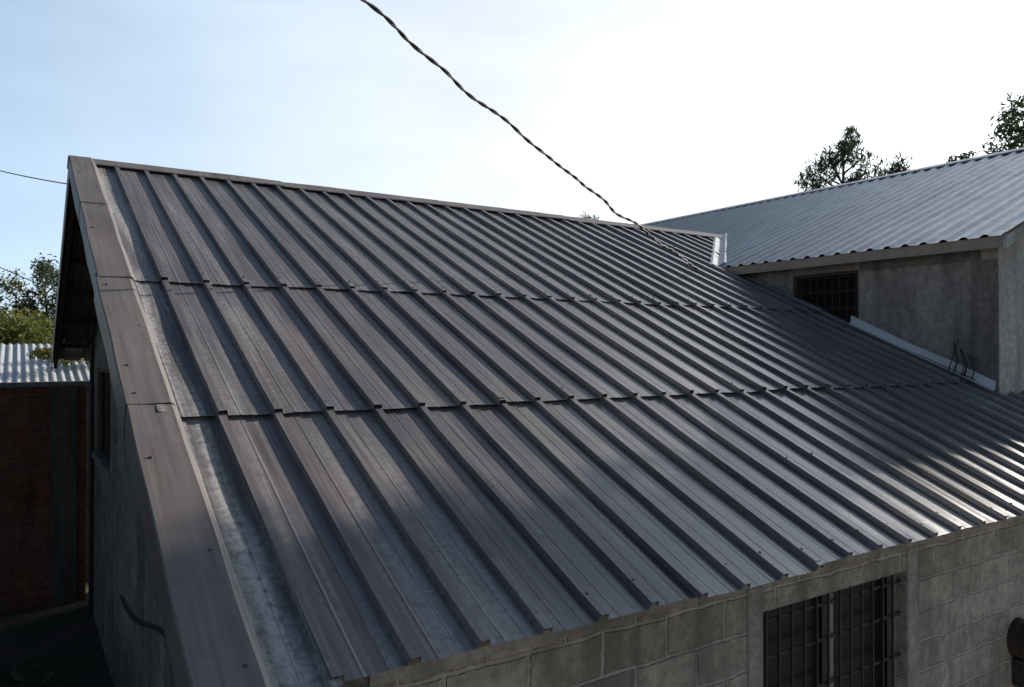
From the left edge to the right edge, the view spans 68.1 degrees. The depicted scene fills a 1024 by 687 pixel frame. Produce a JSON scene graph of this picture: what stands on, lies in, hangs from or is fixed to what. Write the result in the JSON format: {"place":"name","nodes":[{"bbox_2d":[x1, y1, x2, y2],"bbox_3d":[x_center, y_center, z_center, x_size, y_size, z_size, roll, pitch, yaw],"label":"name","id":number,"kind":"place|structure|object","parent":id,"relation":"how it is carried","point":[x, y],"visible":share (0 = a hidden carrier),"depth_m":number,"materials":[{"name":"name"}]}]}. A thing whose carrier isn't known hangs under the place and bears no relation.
{"place":"outdoors","nodes":[
{"label":"outdoors","id":0,"kind":"place"},
{"bbox_2d":[0,580,113,686],"bbox_3d":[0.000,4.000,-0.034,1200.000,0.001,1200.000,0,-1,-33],"label":"ground","id":1,"kind":"structure","parent":0,"point":[65,637],"depth_m":10.25,"materials":[{"name":"grey concrete"}]},
{"bbox_2d":[0,268,44,324],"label":"broadleaf tree","id":2,"kind":"object","parent":1,"relation":"on","point":[15,283],"visible":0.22,"depth_m":44.22,"materials":[{"name":"green plant"}]},
{"bbox_2d":[0,306,54,344],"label":"bamboo thicket","id":3,"kind":"object","parent":1,"relation":"on","point":[21,329],"visible":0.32,"depth_m":30.44,"materials":[{"name":"green plant"}]},
{"bbox_2d":[0,253,58,339],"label":"broadleaf tree","id":4,"kind":"object","parent":1,"relation":"on","point":[44,269],"visible":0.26,"depth_m":37.64,"materials":[{"name":"green plant"}]},
{"bbox_2d":[0,657,79,686],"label":"yard bush","id":5,"kind":"object","parent":1,"relation":"on","point":[18,679],"visible":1,"depth_m":7.23,"materials":[{"name":"green plant"}]},
{"bbox_2d":[0,386,85,612],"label":"brick wall","id":6,"kind":"structure","parent":1,"relation":"on","point":[25,497],"depth_m":11.71,"materials":[{"name":"red brick"}]},
{"bbox_2d":[0,381,86,387],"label":"wall coping","id":7,"kind":"object","parent":6,"relation":"on","point":[40,384],"depth_m":11.79,"materials":[{"name":"grey concrete"}]},
{"bbox_2d":[50,386,76,606],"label":"wall column","id":8,"kind":"structure","parent":6,"relation":"attached to","point":[63,491],"depth_m":11.91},
{"bbox_2d":[0,343,89,579],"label":"corrugated shed","id":9,"kind":"structure","parent":1,"relation":"on","point":[17,364],"depth_m":13.40,"materials":[{"name":"corrugated metal"},{"name":"red brick"},{"name":"dark plaster"}]},
{"bbox_2d":[27,345,89,366],"bbox_3d":[-8.006,0.199,13.909,1.288,0.460,1.873,0,-1,-19],"label":"creeper plant","id":10,"kind":"object","parent":9,"relation":"on","point":[45,352],"visible":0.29,"depth_m":13.18,"materials":[{"name":"green plant"}]},
{"bbox_2d":[93,323,367,686],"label":"gable wall","id":11,"kind":"structure","parent":1,"relation":"on","point":[136,654],"depth_m":8.42,"materials":[{"name":"grey concrete"}]},
{"bbox_2d":[88,343,93,616],"bbox_3d":[-6.324,2.042,11.380,0.060,4.111,0.057,0,-1,-33],"label":"drain pipe","id":12,"kind":"object","parent":11,"relation":"attached to","point":[91,467],"visible":1,"depth_m":11.36,"materials":[{"name":"black plastic"}]},
{"bbox_2d":[92,451,110,476],"bbox_3d":[-5.558,1.630,10.331,0.150,0.077,2.200,0,-1,-33],"label":"gable window sill","id":13,"kind":"structure","parent":11,"relation":"attached to","point":[104,468],"depth_m":10.04,"materials":[{"name":"grey concrete"}]},
{"bbox_2d":[99,368,109,459],"bbox_3d":[-5.533,0.964,10.353,0.050,1.250,2.000,0,-1,-33],"label":"gable window frame","id":14,"kind":"object","parent":11,"relation":"in","point":[107,412],"visible":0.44,"depth_m":10.34,"materials":[{"name":"black metal"}]},
{"bbox_2d":[104,372,110,451],"bbox_3d":[-5.491,0.964,10.380,0.010,1.250,2.000,0,-1,-33],"label":"gable window glass","id":15,"kind":"object","parent":14,"relation":"in","point":[104,406],"visible":0.21,"depth_m":11.16,"materials":[{"name":"black glass"}]},
{"bbox_2d":[119,595,165,638],"bbox_3d":[-3.088,2.443,6.442,0.028,0.595,4.201,0,-1,-33],"label":"wall cable","id":16,"kind":"object","parent":11,"relation":"attached to","point":[157,629],"depth_m":6.90,"materials":[{"name":"black rubber"}]},
{"bbox_2d":[579,211,599,219],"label":"broadleaf tree","id":17,"kind":"object","parent":1,"relation":"on","point":[589,217],"visible":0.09,"depth_m":59.91,"materials":[{"name":"green plant"}]},
{"bbox_2d":[368,518,1023,686],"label":"front wall","id":18,"kind":"structure","parent":1,"relation":"on","point":[970,596],"depth_m":4.36,"materials":[{"name":"concrete"}]},
{"bbox_2d":[96,165,1023,686],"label":"roof sheets","id":19,"kind":"object","parent":18,"relation":"on","point":[382,497],"visible":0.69,"depth_m":4.91,"materials":[{"name":"paint"}]},
{"bbox_2d":[51,163,83,369],"bbox_3d":[-5.881,-0.778,10.047,0.238,2.377,4.885,0,-1,-33],"label":"rake flashing","id":20,"kind":"object","parent":19,"relation":"attached to","point":[62,254],"visible":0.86,"depth_m":9.73,"materials":[{"name":"metal"}]},
{"bbox_2d":[0,267,56,291],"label":"overhead wire","id":21,"kind":"object","parent":20,"relation":"attached to","point":[28,279],"visible":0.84,"depth_m":11.46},
{"bbox_2d":[1,285,56,297],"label":"overhead wire","id":22,"kind":"object","parent":20,"relation":"attached to","point":[29,292],"visible":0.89,"depth_m":11.50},
{"bbox_2d":[0,170,66,183],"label":"overhead wire","id":23,"kind":"object","parent":20,"relation":"attached to","point":[34,178],"visible":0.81,"depth_m":9.64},
{"bbox_2d":[68,155,272,686],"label":"rake flashing","id":24,"kind":"object","parent":19,"relation":"attached to","point":[211,640],"visible":1,"depth_m":3.20,"materials":[{"name":"metal"}]},
{"bbox_2d":[67,155,722,237],"bbox_3d":[0.733,-1.904,11.562,12.980,0.113,0.397,0,-1,-33],"label":"ridge cap","id":25,"kind":"object","parent":19,"relation":"on","point":[279,183],"visible":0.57,"depth_m":9.72,"materials":[{"name":"metal"}]},
{"bbox_2d":[360,0,697,268],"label":"power cable","id":26,"kind":"object","parent":19,"relation":"attached to","point":[429,58],"visible":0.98,"depth_m":6.68,"materials":[{"name":"black rubber"}]},
{"bbox_2d":[75,159,1023,666],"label":"roof screws","id":27,"kind":"object","parent":19,"relation":"attached to","point":[561,387],"visible":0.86,"depth_m":4.56,"materials":[{"name":"grey metal"}]},
{"bbox_2d":[340,546,879,681],"bbox_3d":[3.955,1.166,5.611,11.709,0.085,0.057,0,-1,-33],"label":"eave board","id":28,"kind":"object","parent":19,"relation":"attached to","point":[417,659],"depth_m":2.81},
{"bbox_2d":[710,233,726,265],"bbox_3d":[3.335,-1.545,12.156,0.222,0.898,3.090,0,-1,16],"label":"valley flashing","id":29,"kind":"object","parent":19,"relation":"on","point":[716,247],"visible":1,"depth_m":11.95,"materials":[{"name":"silver metal"}]},
{"bbox_2d":[948,339,958,369],"bbox_3d":[4.764,0.117,8.166,0.012,0.341,0.125,0,-1,-26],"label":"rebar stub","id":30,"kind":"object","parent":19,"relation":"on","point":[953,354],"visible":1,"depth_m":8.17,"materials":[{"name":"metal"}]},
{"bbox_2d":[953,346,957,371],"bbox_3d":[4.768,0.169,8.129,0.044,0.285,0.098,0,-1,26],"label":"rebar stub","id":31,"kind":"object","parent":19,"relation":"on","point":[956,358],"visible":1,"depth_m":8.13,"materials":[{"name":"metal"}]},
{"bbox_2d":[960,349,964,375],"bbox_3d":[4.817,0.201,8.091,0.031,0.289,0.052,0,-1,-33],"label":"rebar stub","id":32,"kind":"object","parent":19,"relation":"on","point":[963,362],"visible":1,"depth_m":8.09,"materials":[{"name":"metal"}]},
{"bbox_2d":[962,353,967,375],"bbox_3d":[4.828,0.228,8.061,0.040,0.249,0.138,0,-1,37],"label":"rebar stub","id":33,"kind":"object","parent":19,"relation":"on","point":[966,364],"visible":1,"depth_m":8.07,"materials":[{"name":"metal"}]},
{"bbox_2d":[967,353,974,378],"bbox_3d":[4.865,0.241,8.023,0.122,0.284,0.052,0,-1,-33],"label":"rebar stub","id":34,"kind":"object","parent":19,"relation":"on","point":[973,366],"visible":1,"depth_m":8.02,"materials":[{"name":"metal"}]},
{"bbox_2d":[368,513,1023,686],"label":"ring beam","id":35,"kind":"structure","parent":18,"relation":"on","point":[418,668],"depth_m":3.42,"materials":[{"name":"paint"}]},
{"bbox_2d":[747,585,762,686],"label":"window jamb","id":36,"kind":"object","parent":18,"relation":"attached to","point":[754,636],"depth_m":4.14,"materials":[{"name":"grey concrete"}]},
{"bbox_2d":[764,574,895,686],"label":"window frame","id":37,"kind":"object","parent":18,"relation":"attached to","point":[824,647],"visible":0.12,"depth_m":4.66,"materials":[{"name":"grey metal"}]},
{"bbox_2d":[763,577,886,686],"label":"window glass","id":38,"kind":"object","parent":37,"relation":"in","point":[798,653],"depth_m":4.76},
{"bbox_2d":[763,574,900,686],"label":"window bars","id":39,"kind":"object","parent":18,"relation":"attached to","point":[816,641],"depth_m":4.62,"materials":[{"name":"black metal"}]},
{"bbox_2d":[906,545,917,686],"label":"window jamb","id":40,"kind":"object","parent":18,"relation":"attached to","point":[912,607],"depth_m":5.00,"materials":[{"name":"grey concrete"}]},
{"bbox_2d":[1007,617,1023,686],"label":"electricity meter","id":41,"kind":"object","parent":18,"relation":"attached to","point":[1015,640],"visible":1,"depth_m":5.71,"materials":[{"name":"metal"}]},
{"bbox_2d":[792,124,888,192],"bbox_3d":[12.863,-2.198,30.164,3.644,12.936,3.658,0,-1,-33],"label":"casuarina tree","id":42,"kind":"object","parent":1,"relation":"on","point":[845,146],"visible":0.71,"depth_m":29.80,"materials":[{"name":"green plant"}]},
{"bbox_2d":[734,238,980,369],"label":"side wall","id":43,"kind":"structure","parent":1,"relation":"on","point":[927,307],"depth_m":8.63,"materials":[{"name":"paint"}]},
{"bbox_2d":[794,270,858,318],"bbox_3d":[4.028,-0.467,9.672,0.080,0.860,0.940,0,-1,-33],"label":"side window frame","id":44,"kind":"object","parent":43,"relation":"attached to","point":[796,286],"visible":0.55,"depth_m":9.67,"materials":[{"name":"grey concrete"}]},
{"bbox_2d":[798,274,856,321],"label":"side window bars","id":45,"kind":"object","parent":44,"relation":"attached to","point":[832,291],"visible":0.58,"depth_m":9.60,"materials":[{"name":"metal"}]},
{"bbox_2d":[801,274,856,320],"bbox_3d":[4.161,-0.392,9.710,0.015,1.150,1.300,0,-1,-33],"label":"dark side window","id":46,"kind":"structure","parent":43,"relation":"attached to","point":[851,294],"depth_m":9.72,"materials":[{"name":"black glass"}]},
{"bbox_2d":[646,150,1023,267],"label":"corrugated roof","id":47,"kind":"structure","parent":43,"relation":"on","point":[978,198],"depth_m":11.04,"materials":[{"name":"grey metal"}]},
{"bbox_2d":[640,147,1023,224],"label":"ridge roll","id":48,"kind":"object","parent":47,"relation":"on","point":[903,172],"visible":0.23,"depth_m":14.55,"materials":[{"name":"grey metal"}]},
{"bbox_2d":[722,236,1002,274],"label":"eave fascia","id":49,"kind":"structure","parent":47,"relation":"attached to","point":[952,246],"depth_m":8.83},
{"bbox_2d":[1003,223,1023,247],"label":"gable fascia","id":50,"kind":"structure","parent":47,"relation":"attached to","point":[1013,236],"depth_m":7.75,"materials":[{"name":"grey metal"}]},
{"bbox_2d":[859,250,978,270],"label":"wall beam","id":51,"kind":"structure","parent":43,"relation":"attached to","point":[962,256],"depth_m":8.60,"materials":[{"name":"grey concrete"}]},
{"bbox_2d":[848,315,995,390],"bbox_3d":[4.584,0.072,8.585,0.088,0.850,1.640,0,-1,-33],"label":"wall flashing","id":52,"kind":"object","parent":43,"relation":"attached to","point":[986,382],"depth_m":8.57,"materials":[{"name":"grey metal"}]},
{"bbox_2d":[873,151,913,176],"bbox_3d":[16.224,-1.990,32.097,1.808,12.558,1.708,0,-1,40],"label":"casuarina tree","id":53,"kind":"object","parent":1,"relation":"on","point":[897,166],"visible":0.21,"depth_m":32.15,"materials":[{"name":"green plant"}]},
{"bbox_2d":[946,93,1023,162],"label":"broadleaf tree","id":54,"kind":"object","parent":1,"relation":"on","point":[1015,113],"visible":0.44,"depth_m":26.57,"materials":[{"name":"green plant"}]},
{"bbox_2d":[981,221,1023,393],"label":"gable wall","id":55,"kind":"structure","parent":1,"relation":"on","point":[1011,317],"depth_m":8.06,"materials":[{"name":"grey concrete"}]},
{"bbox_2d":[0,0,1023,328],"label":"sky","id":56,"kind":"structure","parent":0,"point":[663,109],"materials":[{"name":"blue"}]},
{"bbox_2d":[972,259,998,391],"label":"wall pier","id":57,"kind":"structure","parent":0,"point":[985,317],"depth_m":8.01,"materials":[{"name":"grey concrete"}]},
{"bbox_3d":[-2.798,-0.321,5.206,0.050,3.224,6.834,0,-1,-33],"label":"rafter","id":58,"kind":"object","parent":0,"visible":0},
{"bbox_2d":[54,183,74,368],"bbox_3d":[-5.923,-0.756,9.994,0.050,2.272,4.751,0,-1,-33],"label":"rafter","id":59,"kind":"object","parent":58,"relation":"attached to","point":[70,216],"visible":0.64,"depth_m":9.64,"materials":[{"name":"brown wood"}]},
{"bbox_2d":[60,343,89,347],"bbox_3d":[-1.988,0.059,14.716,11.709,0.078,0.072,0,-1,-33],"label":"purlin","id":60,"kind":"object","parent":59,"relation":"on","point":[74,345],"visible":0.07,"depth_m":11.61,"materials":[{"name":"brown wood"}]},
{"bbox_2d":[72,221,79,228],"bbox_3d":[-0.296,-1.376,12.140,11.709,0.078,0.072,0,-1,-33],"label":"purlin","id":61,"kind":"object","parent":59,"relation":"on","point":[76,224],"depth_m":8.94,"materials":[{"name":"brown wood"}]},
{"bbox_2d":[60,213,96,359],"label":"roof sheets","id":62,"kind":"object","parent":61,"relation":"on","point":[79,279],"visible":0.01,"depth_m":10.81,"materials":[{"name":"paint"}]}
]}

